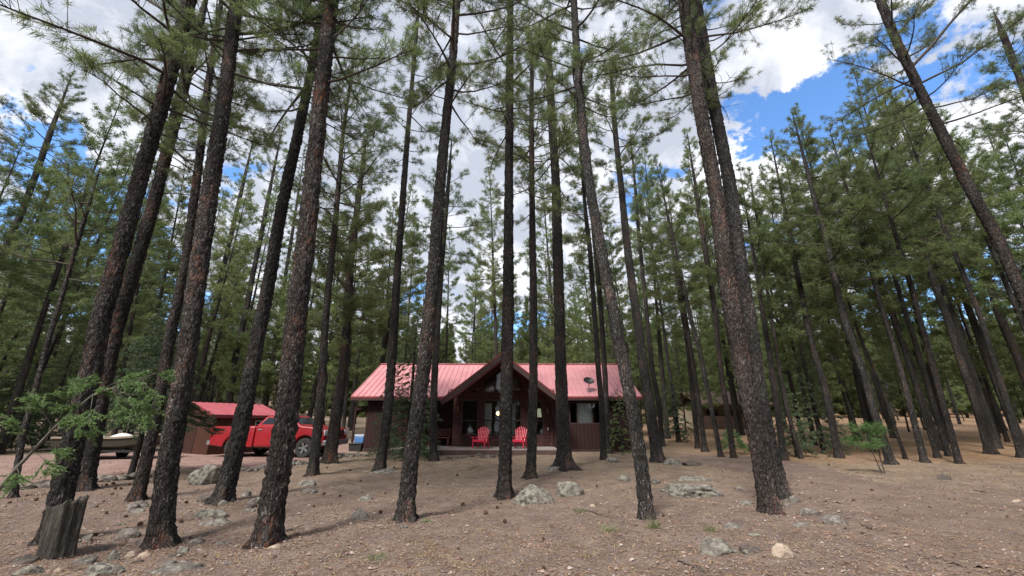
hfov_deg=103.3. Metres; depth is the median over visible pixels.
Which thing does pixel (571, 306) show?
pine tree
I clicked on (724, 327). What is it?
pine tree
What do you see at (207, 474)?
rock
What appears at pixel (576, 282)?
pine tree
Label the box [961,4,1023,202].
pine tree
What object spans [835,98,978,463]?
pine tree
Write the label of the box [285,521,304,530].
fallen branch
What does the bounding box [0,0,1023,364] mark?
sky
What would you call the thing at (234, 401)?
young pine
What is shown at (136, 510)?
rock
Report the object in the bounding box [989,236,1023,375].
young pine
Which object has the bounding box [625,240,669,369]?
pine tree
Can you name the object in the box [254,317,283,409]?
young pine
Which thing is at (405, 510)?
pine tree
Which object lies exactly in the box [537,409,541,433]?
floor lamp
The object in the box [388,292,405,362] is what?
pine tree
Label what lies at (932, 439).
pine tree
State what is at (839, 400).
wood
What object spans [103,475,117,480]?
edging stone
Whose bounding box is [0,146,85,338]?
pine tree
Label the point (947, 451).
pine tree
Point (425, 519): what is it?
grass tuft
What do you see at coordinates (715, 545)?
rock
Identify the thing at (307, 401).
young pine
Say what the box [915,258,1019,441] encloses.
young pine
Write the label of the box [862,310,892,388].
pine tree
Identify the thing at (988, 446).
pine tree
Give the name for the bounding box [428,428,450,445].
bench
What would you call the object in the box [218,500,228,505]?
rock
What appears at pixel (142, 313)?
pine tree
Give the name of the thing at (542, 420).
window
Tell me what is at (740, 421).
pine tree
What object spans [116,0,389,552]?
pine tree
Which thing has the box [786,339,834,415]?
young pine
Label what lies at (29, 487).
edging stone
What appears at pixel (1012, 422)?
pine tree
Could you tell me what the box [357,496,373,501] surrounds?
rock
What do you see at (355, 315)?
pine tree
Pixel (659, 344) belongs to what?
pine tree
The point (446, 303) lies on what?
pine tree
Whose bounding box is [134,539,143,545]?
rock
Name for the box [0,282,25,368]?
young pine
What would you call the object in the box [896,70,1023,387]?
pine tree
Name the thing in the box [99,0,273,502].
pine tree
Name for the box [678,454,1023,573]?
dirt track
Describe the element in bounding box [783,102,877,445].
pine tree
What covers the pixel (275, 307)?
pine tree
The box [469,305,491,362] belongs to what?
pine tree
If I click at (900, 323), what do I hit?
pine tree
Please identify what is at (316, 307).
pine tree
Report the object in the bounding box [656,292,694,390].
pine tree
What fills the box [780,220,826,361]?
pine tree
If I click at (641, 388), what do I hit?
young pine
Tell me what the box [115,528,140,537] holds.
rock
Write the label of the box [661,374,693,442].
young fir
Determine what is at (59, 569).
rock
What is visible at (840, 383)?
young pine
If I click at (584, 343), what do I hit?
pine tree
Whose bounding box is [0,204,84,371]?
pine tree
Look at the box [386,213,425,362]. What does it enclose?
pine tree
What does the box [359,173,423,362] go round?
pine tree
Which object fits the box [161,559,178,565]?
rock
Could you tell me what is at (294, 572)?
stone chips
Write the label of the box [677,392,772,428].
house
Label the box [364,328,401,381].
young pine
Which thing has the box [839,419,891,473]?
pine sapling
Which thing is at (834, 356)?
pine tree
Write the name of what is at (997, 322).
pine tree
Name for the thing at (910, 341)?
pine tree
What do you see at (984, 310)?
pine tree
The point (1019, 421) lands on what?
young pine
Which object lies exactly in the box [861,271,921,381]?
pine tree
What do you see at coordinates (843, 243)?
pine tree
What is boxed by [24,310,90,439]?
young pine
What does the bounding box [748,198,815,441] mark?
pine tree
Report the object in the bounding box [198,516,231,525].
rock
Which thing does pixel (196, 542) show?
rock
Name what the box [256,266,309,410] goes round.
young pine
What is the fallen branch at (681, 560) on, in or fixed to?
on the ground at (968, 439)
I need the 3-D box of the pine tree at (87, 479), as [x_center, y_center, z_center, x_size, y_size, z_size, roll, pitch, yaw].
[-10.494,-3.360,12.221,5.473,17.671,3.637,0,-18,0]
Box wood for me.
[1,299,1022,417]
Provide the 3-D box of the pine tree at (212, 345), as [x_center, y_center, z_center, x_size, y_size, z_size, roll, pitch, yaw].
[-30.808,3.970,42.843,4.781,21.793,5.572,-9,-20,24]
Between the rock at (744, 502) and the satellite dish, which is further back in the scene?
the satellite dish
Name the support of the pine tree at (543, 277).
on the ground at (968, 439)
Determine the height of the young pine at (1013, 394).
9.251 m
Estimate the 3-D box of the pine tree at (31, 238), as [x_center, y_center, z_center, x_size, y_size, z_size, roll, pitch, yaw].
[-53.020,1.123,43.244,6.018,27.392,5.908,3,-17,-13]
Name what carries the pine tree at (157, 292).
on the ground at (968, 439)
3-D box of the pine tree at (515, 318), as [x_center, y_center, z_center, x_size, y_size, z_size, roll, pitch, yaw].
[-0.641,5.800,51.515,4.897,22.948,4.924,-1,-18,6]
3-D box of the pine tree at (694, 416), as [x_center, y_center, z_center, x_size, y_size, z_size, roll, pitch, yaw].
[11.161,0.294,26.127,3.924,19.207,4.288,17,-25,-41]
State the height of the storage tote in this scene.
0.420 m
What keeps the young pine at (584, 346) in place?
on the ground at (968, 439)
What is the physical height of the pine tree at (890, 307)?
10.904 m
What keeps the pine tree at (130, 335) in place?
on the ground at (968, 439)
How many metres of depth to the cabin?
22.11 m
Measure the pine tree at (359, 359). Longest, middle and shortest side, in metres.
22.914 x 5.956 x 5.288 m
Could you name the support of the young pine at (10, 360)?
on the ground at (968, 439)
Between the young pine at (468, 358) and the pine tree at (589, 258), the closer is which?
the pine tree at (589, 258)
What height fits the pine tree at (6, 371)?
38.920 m
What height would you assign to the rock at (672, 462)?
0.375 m
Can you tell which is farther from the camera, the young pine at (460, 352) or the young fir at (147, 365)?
the young pine at (460, 352)
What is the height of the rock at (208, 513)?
0.307 m
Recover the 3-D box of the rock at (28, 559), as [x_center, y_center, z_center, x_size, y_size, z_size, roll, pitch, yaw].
[-5.787,3.254,4.809,0.348,0.129,0.243,-4,-19,13]
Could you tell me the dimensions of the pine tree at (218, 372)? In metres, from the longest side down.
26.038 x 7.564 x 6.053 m
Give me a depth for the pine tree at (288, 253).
47.77 m
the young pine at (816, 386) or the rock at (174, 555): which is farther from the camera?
the young pine at (816, 386)
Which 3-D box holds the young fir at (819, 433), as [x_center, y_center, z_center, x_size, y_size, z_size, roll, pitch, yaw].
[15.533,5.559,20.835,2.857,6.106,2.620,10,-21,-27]
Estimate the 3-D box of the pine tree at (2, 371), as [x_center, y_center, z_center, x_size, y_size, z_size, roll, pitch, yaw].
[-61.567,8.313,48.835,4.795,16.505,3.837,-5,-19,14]
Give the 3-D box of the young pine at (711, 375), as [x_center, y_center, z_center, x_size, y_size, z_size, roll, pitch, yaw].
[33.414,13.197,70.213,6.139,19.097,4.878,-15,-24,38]
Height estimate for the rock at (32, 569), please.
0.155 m
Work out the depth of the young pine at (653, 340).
59.04 m
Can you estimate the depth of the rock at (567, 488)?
8.90 m
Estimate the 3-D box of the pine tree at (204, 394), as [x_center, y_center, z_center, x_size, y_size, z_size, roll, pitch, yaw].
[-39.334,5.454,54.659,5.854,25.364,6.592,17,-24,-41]
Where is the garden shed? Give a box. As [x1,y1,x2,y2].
[182,402,274,454]
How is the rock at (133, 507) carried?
on the ground at (968, 439)
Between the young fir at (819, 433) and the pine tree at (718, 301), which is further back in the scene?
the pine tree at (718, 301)
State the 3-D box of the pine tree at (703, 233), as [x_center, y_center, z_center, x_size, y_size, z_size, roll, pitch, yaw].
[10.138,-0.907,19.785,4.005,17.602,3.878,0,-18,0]
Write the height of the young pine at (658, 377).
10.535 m
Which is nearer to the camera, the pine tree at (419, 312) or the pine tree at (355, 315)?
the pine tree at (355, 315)
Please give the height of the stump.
0.832 m
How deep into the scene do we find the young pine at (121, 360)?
29.60 m
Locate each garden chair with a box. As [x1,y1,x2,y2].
[471,427,489,448]
[512,426,526,448]
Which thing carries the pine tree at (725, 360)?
on the ground at (968, 439)
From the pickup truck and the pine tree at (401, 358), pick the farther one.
the pine tree at (401, 358)
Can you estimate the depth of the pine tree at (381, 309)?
79.89 m
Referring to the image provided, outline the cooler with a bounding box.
[354,435,363,442]
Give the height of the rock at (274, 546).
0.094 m
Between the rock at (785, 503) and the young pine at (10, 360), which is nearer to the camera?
the rock at (785, 503)
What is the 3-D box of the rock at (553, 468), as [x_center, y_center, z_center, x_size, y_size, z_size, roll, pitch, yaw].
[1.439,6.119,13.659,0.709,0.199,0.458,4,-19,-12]
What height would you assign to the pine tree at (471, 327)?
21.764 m
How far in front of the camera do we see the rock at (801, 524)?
6.51 m
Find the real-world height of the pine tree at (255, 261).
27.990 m
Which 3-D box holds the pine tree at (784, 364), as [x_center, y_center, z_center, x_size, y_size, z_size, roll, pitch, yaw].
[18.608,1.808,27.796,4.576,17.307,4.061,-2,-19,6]
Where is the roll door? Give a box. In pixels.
[182,424,195,453]
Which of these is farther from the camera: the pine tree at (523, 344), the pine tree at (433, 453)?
the pine tree at (523, 344)
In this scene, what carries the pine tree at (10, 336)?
on the ground at (968, 439)
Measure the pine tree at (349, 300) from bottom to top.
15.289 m
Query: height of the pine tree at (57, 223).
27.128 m
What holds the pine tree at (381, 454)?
on the ground at (968, 439)
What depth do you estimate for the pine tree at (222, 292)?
27.30 m
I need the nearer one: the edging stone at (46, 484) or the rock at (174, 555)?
the rock at (174, 555)
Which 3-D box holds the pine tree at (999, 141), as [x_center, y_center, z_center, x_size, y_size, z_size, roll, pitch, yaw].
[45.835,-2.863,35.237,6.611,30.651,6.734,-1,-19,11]
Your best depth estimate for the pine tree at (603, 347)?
22.53 m
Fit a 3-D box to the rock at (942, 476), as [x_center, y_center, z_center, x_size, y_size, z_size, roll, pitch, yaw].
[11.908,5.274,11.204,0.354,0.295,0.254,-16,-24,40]
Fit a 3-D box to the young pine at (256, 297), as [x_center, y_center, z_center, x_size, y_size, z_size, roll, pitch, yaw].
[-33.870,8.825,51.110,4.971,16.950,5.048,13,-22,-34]
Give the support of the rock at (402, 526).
on the ground at (968, 439)
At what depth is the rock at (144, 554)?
5.01 m
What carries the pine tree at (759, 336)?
on the ground at (968, 439)
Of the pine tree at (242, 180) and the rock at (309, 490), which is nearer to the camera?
the rock at (309, 490)
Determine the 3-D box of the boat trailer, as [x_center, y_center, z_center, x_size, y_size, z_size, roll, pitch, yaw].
[-16.474,6.796,17.272,4.653,0.950,1.820,-1,-18,2]
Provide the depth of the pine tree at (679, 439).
31.67 m
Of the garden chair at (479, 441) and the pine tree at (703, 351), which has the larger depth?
the pine tree at (703, 351)
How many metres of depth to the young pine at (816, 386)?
44.13 m
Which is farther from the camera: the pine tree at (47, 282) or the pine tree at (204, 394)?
the pine tree at (204, 394)
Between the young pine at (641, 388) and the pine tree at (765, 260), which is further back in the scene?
the young pine at (641, 388)
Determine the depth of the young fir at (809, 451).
18.38 m
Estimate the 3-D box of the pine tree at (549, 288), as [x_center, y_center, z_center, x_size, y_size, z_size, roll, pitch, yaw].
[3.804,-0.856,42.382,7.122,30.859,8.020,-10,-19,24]
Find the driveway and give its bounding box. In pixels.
[0,442,356,484]
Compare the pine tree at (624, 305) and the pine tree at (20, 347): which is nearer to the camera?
the pine tree at (624, 305)
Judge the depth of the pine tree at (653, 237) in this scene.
20.81 m
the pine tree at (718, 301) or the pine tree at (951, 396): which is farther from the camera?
the pine tree at (951, 396)
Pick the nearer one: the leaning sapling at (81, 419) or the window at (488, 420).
the leaning sapling at (81, 419)
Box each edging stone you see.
[21,484,36,489]
[30,481,43,484]
[37,482,49,487]
[97,478,109,481]
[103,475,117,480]
[117,476,127,480]
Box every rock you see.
[4,554,39,564]
[13,565,44,575]
[54,567,62,571]
[72,555,97,564]
[81,534,93,542]
[84,562,124,575]
[106,549,119,561]
[110,537,128,541]
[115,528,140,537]
[124,551,135,557]
[126,503,139,511]
[127,508,145,512]
[129,560,143,563]
[134,500,148,507]
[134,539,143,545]
[137,551,150,558]
[148,562,205,574]
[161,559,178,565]
[165,553,186,558]
[177,545,189,552]
[187,464,220,485]
[189,538,205,542]
[189,540,203,544]
[193,509,229,518]
[197,494,209,501]
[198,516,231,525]
[214,541,229,544]
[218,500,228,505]
[222,561,235,565]
[240,489,251,495]
[244,504,257,508]
[244,508,254,512]
[247,497,259,503]
[268,544,280,548]
[297,479,315,485]
[300,488,317,492]
[351,509,369,519]
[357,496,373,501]
[369,468,394,473]
[397,525,407,528]
[514,484,554,505]
[545,466,558,470]
[555,481,584,496]
[605,457,620,462]
[617,474,630,481]
[651,479,660,483]
[660,483,723,497]
[663,459,683,465]
[675,475,710,481]
[682,461,701,465]
[700,537,738,555]
[722,522,741,528]
[733,486,745,489]
[739,500,752,504]
[739,545,763,553]
[771,543,792,557]
[781,500,790,506]
[788,495,801,502]
[792,521,809,526]
[799,508,820,515]
[821,514,847,524]
[935,473,951,479]
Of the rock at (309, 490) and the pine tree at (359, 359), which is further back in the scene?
the pine tree at (359, 359)
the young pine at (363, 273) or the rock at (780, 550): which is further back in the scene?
the young pine at (363, 273)
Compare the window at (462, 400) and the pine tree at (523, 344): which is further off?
the pine tree at (523, 344)
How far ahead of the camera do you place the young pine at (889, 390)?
67.86 m
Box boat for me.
[50,433,160,448]
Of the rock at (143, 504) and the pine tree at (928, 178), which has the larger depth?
the pine tree at (928, 178)
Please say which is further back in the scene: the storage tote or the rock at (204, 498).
the storage tote
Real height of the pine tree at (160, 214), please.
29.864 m
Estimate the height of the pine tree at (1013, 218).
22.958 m
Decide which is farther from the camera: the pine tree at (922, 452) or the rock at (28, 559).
the pine tree at (922, 452)
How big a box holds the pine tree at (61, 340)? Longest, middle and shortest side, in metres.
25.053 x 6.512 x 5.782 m
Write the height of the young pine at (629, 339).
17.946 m
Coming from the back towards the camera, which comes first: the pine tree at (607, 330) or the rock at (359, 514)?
the pine tree at (607, 330)
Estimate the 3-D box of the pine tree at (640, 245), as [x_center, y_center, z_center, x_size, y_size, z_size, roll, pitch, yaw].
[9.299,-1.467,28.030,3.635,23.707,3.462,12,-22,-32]
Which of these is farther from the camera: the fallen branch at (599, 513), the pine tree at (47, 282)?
the pine tree at (47, 282)
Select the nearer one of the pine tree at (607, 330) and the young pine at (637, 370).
the pine tree at (607, 330)
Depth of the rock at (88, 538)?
5.61 m
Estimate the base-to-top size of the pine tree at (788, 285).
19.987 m
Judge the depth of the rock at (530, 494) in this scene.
8.17 m
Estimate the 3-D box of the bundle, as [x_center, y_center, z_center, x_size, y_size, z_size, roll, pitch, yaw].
[-16.850,6.392,17.475,1.141,0.263,0.613,-1,-18,2]
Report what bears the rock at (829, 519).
on the ground at (968, 439)
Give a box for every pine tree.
[0,0,314,545]
[0,69,88,260]
[0,85,133,454]
[0,123,40,318]
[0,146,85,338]
[0,149,121,498]
[0,165,63,335]
[0,186,58,320]
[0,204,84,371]
[0,273,47,364]
[0,311,27,381]
[1,190,61,385]
[1,319,34,374]
[3,127,143,446]
[16,136,132,415]
[23,228,91,385]
[29,161,119,430]
[68,179,175,435]
[70,158,166,355]
[76,0,286,491]
[77,167,176,348]
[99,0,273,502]
[105,236,164,430]
[115,185,180,374]
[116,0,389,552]
[118,203,186,429]
[125,153,217,434]
[147,244,181,388]
[159,188,230,432]
[191,178,266,401]
[194,130,256,401]
[198,238,249,401]
[201,248,243,401]
[204,0,420,506]
[207,243,244,402]
[207,281,247,402]
[208,0,460,549]
[211,281,251,402]
[225,116,293,402]
[225,189,288,380]
[261,145,305,404]
[264,235,295,405]
[264,281,287,373]
[267,242,315,348]
[275,135,394,463]
[276,40,405,476]
[278,211,340,356]
[311,210,360,387]
[337,242,384,430]
[347,257,377,427]
[350,312,378,423]
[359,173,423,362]
[360,263,389,362]
[363,191,422,364]
[371,5,447,471]
[376,0,567,523]
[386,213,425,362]
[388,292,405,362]
[404,132,490,461]
[408,267,425,360]
[440,224,464,362]
[450,252,493,362]
[453,0,567,500]
[456,168,521,356]
[456,268,492,359]
[468,36,599,479]
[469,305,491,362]
[475,251,516,362]
[489,273,525,353]
[490,0,655,520]
[495,10,617,471]
[513,321,528,362]
[514,157,583,355]
[526,238,566,359]
[537,120,619,459]
[537,309,554,362]
[562,149,622,453]
[563,0,818,515]
[565,234,610,362]
[565,277,587,362]
[565,285,588,362]
[572,47,677,462]
[572,281,590,362]
[582,0,793,499]
[596,292,615,362]
[597,218,645,426]
[616,127,665,446]
[618,142,693,438]
[624,167,682,442]
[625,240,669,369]
[632,153,724,456]
[632,275,662,372]
[641,187,719,451]
[643,164,716,448]
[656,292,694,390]
[670,127,761,457]
[673,143,751,434]
[680,292,711,390]
[689,161,802,460]
[690,183,726,334]
[695,246,740,435]
[705,283,729,359]
[710,166,804,458]
[722,313,766,358]
[746,128,876,458]
[748,107,919,464]
[748,163,835,448]
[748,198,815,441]
[749,246,786,427]
[754,211,827,445]
[754,292,781,399]
[778,142,857,438]
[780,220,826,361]
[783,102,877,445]
[792,171,853,331]
[797,125,953,462]
[799,237,908,458]
[801,183,892,452]
[803,206,865,428]
[808,143,942,457]
[809,177,895,437]
[810,115,952,456]
[819,0,1023,317]
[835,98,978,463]
[838,171,949,450]
[842,327,884,419]
[844,57,984,443]
[854,274,896,424]
[859,82,1000,454]
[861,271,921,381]
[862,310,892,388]
[865,85,1023,457]
[873,78,1004,448]
[878,66,1023,446]
[880,250,935,425]
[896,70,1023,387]
[901,278,944,360]
[905,257,961,423]
[912,200,1008,430]
[913,226,1001,438]
[916,212,1001,432]
[932,102,1023,341]
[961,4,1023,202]
[973,112,1023,269]
[977,278,1021,378]
[978,276,1023,370]
[982,126,1023,328]
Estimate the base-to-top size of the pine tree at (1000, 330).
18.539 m
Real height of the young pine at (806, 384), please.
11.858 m
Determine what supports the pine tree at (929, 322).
on the ground at (968, 439)
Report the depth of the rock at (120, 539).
5.72 m
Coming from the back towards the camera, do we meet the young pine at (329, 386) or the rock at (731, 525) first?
the young pine at (329, 386)
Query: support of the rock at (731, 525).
on the ground at (968, 439)
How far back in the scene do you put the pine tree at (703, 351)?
53.68 m
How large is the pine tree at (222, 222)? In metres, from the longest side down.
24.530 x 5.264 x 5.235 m
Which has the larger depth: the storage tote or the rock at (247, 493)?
the storage tote
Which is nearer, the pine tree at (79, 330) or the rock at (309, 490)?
the rock at (309, 490)
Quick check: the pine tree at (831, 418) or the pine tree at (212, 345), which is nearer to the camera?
the pine tree at (831, 418)
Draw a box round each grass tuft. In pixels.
[360,550,392,560]
[417,515,431,523]
[596,524,622,532]
[645,515,660,528]
[702,526,718,532]
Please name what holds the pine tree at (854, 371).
on the ground at (968, 439)
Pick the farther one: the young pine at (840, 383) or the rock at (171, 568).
the young pine at (840, 383)
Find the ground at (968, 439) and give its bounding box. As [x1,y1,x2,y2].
[0,376,1023,575]
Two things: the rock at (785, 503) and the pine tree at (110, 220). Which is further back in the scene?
the pine tree at (110, 220)
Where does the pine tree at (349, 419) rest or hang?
on the ground at (968, 439)
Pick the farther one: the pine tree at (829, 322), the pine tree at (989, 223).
the pine tree at (829, 322)
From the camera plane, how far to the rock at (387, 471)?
12.80 m
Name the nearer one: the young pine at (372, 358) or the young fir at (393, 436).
the young fir at (393, 436)
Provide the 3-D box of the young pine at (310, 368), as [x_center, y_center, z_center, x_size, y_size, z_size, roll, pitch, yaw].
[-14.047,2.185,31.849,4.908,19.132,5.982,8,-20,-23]
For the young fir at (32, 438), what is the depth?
20.74 m
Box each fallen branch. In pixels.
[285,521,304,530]
[583,509,620,517]
[677,558,705,570]
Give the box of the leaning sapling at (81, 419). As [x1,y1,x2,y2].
[0,369,177,499]
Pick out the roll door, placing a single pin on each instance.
(188, 439)
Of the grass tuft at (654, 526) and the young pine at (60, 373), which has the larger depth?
the young pine at (60, 373)
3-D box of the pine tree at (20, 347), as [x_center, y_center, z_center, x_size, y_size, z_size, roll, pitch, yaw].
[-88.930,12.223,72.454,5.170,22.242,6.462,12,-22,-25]
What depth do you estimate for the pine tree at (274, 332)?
48.14 m
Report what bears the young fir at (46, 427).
on the ground at (968, 439)
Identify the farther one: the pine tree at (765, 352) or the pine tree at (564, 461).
the pine tree at (765, 352)
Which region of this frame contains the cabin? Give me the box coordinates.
[350,353,642,454]
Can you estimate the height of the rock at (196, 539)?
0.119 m
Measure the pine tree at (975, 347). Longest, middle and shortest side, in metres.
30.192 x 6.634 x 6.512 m
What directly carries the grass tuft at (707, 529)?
on the ground at (968, 439)
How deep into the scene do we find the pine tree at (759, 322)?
45.16 m
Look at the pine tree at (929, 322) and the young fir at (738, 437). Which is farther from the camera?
the pine tree at (929, 322)
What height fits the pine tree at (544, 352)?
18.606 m
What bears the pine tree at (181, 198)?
on the ground at (968, 439)
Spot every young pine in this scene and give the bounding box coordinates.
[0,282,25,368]
[0,332,44,420]
[1,327,26,389]
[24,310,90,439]
[24,334,84,410]
[30,346,79,439]
[105,327,171,432]
[115,296,143,376]
[175,243,258,401]
[214,279,283,400]
[215,294,261,395]
[222,357,245,403]
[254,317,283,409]
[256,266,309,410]
[299,347,332,415]
[301,330,314,397]
[303,208,365,417]
[314,219,389,427]
[324,328,337,419]
[353,322,387,405]
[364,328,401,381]
[452,333,473,362]
[466,346,473,362]
[483,280,538,362]
[538,305,583,362]
[565,315,583,362]
[577,242,650,377]
[577,314,601,362]
[628,341,661,430]
[631,346,657,391]
[634,343,661,419]
[647,309,674,414]
[653,331,684,418]
[659,327,690,432]
[674,291,728,437]
[693,322,723,389]
[763,363,771,397]
[765,302,816,407]
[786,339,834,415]
[787,348,819,416]
[794,342,835,407]
[795,260,869,437]
[867,338,903,419]
[875,326,922,431]
[879,321,928,429]
[884,289,957,401]
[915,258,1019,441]
[944,371,969,420]
[959,387,999,411]
[980,304,1023,403]
[985,319,1022,422]
[987,210,1023,355]
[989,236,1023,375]
[991,335,1023,421]
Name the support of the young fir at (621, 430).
on the ground at (968, 439)
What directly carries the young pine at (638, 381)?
on the ground at (968, 439)
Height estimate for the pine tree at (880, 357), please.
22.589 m
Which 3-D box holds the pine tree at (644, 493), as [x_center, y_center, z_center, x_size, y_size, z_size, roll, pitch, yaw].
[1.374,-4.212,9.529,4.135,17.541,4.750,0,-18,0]
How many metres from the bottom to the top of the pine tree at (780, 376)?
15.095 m
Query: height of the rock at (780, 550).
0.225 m
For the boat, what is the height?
1.000 m
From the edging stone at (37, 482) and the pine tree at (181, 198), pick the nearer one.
the edging stone at (37, 482)
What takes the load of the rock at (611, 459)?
on the ground at (968, 439)
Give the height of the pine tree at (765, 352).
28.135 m
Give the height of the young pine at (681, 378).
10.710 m
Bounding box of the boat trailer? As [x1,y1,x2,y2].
[100,448,158,456]
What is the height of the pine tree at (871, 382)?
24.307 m
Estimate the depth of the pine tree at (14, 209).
23.53 m
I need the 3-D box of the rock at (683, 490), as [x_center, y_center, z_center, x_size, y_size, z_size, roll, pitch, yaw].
[4.221,4.798,9.547,1.472,0.388,0.932,0,-18,0]
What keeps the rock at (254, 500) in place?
on the ground at (968, 439)
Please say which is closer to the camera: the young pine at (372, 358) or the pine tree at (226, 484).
the pine tree at (226, 484)
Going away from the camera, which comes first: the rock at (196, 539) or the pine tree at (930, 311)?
the rock at (196, 539)
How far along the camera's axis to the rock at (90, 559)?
4.83 m
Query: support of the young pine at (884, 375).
on the ground at (968, 439)
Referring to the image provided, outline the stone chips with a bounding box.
[0,454,1023,575]
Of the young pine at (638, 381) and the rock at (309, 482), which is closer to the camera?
the rock at (309, 482)
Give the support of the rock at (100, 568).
on the ground at (968, 439)
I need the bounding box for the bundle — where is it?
[110,433,132,436]
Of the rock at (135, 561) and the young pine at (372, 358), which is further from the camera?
the young pine at (372, 358)
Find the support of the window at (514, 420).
in the cabin
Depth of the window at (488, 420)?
22.23 m
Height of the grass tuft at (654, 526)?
0.190 m
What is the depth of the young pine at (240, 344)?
28.11 m
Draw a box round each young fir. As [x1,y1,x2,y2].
[0,338,82,450]
[0,360,53,451]
[67,294,224,474]
[365,312,443,461]
[608,388,631,455]
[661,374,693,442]
[716,428,749,452]
[773,381,830,457]
[791,338,852,455]
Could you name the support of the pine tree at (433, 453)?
on the ground at (968, 439)
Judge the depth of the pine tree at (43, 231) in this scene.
22.02 m
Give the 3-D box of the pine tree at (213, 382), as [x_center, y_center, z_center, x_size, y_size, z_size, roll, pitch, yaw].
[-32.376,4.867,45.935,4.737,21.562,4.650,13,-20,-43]
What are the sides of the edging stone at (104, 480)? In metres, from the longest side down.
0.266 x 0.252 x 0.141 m
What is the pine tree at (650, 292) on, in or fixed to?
on the ground at (968, 439)
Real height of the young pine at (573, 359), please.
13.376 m
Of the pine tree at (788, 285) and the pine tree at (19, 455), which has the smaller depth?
the pine tree at (19, 455)
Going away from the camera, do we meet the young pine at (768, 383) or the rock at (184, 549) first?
the rock at (184, 549)
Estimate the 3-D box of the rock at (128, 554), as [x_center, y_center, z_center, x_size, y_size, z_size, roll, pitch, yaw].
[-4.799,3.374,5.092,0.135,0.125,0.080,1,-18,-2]
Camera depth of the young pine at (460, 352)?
37.05 m
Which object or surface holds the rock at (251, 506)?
on the ground at (968, 439)
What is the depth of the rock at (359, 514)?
6.83 m
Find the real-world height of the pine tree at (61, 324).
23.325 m
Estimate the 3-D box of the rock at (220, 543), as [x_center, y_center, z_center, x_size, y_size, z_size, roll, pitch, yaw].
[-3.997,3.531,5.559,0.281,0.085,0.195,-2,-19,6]
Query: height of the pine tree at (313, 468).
17.689 m
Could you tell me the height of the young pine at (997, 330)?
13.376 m
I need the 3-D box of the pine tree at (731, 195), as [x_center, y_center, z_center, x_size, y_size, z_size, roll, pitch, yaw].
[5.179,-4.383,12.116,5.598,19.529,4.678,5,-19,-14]
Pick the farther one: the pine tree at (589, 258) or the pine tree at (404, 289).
the pine tree at (404, 289)
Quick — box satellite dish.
[583,377,593,391]
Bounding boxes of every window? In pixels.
[461,400,477,435]
[483,400,499,435]
[512,400,521,435]
[527,400,543,435]
[569,402,599,423]
[706,409,717,415]
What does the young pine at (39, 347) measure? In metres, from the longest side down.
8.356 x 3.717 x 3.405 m
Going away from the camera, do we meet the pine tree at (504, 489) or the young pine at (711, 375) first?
the pine tree at (504, 489)
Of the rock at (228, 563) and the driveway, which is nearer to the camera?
the rock at (228, 563)
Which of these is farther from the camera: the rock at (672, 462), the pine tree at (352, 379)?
the pine tree at (352, 379)
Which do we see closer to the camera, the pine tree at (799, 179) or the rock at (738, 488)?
the rock at (738, 488)
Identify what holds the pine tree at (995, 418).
on the ground at (968, 439)
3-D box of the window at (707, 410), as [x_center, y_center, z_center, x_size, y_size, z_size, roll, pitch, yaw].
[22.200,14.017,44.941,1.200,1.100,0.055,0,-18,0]
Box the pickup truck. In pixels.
[206,415,347,457]
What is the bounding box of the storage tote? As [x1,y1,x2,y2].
[348,443,363,451]
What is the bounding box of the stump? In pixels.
[36,495,88,559]
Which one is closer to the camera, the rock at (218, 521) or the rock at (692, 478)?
the rock at (218, 521)
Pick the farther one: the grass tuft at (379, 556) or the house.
the house
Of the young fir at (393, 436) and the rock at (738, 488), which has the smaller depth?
the rock at (738, 488)
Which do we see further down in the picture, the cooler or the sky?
the cooler
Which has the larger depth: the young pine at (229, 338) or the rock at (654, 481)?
the young pine at (229, 338)
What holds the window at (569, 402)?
in the cabin
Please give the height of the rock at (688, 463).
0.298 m
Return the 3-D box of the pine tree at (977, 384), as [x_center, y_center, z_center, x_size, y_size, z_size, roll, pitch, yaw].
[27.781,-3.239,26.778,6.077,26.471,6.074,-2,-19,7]
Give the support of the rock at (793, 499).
on the ground at (968, 439)
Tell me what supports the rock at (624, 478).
on the ground at (968, 439)
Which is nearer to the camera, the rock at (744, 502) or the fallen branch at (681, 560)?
the fallen branch at (681, 560)
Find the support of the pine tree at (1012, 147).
on the ground at (968, 439)
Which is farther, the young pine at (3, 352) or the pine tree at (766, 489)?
the young pine at (3, 352)
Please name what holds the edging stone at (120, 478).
on the ground at (968, 439)
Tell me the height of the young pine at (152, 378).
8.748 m
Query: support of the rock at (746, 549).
on the ground at (968, 439)
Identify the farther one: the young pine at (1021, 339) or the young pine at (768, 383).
the young pine at (768, 383)
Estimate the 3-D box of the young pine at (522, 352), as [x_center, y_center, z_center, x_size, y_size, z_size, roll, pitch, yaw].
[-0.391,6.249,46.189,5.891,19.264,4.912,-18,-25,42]
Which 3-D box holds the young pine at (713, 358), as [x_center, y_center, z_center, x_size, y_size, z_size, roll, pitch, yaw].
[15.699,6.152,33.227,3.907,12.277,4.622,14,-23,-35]
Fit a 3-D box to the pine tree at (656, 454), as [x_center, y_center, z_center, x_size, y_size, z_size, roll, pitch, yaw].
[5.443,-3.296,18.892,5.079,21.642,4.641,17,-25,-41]
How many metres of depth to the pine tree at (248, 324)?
37.08 m
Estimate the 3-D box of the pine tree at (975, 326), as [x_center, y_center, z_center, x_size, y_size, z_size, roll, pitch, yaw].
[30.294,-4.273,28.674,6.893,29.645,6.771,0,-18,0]
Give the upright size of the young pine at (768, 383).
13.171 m

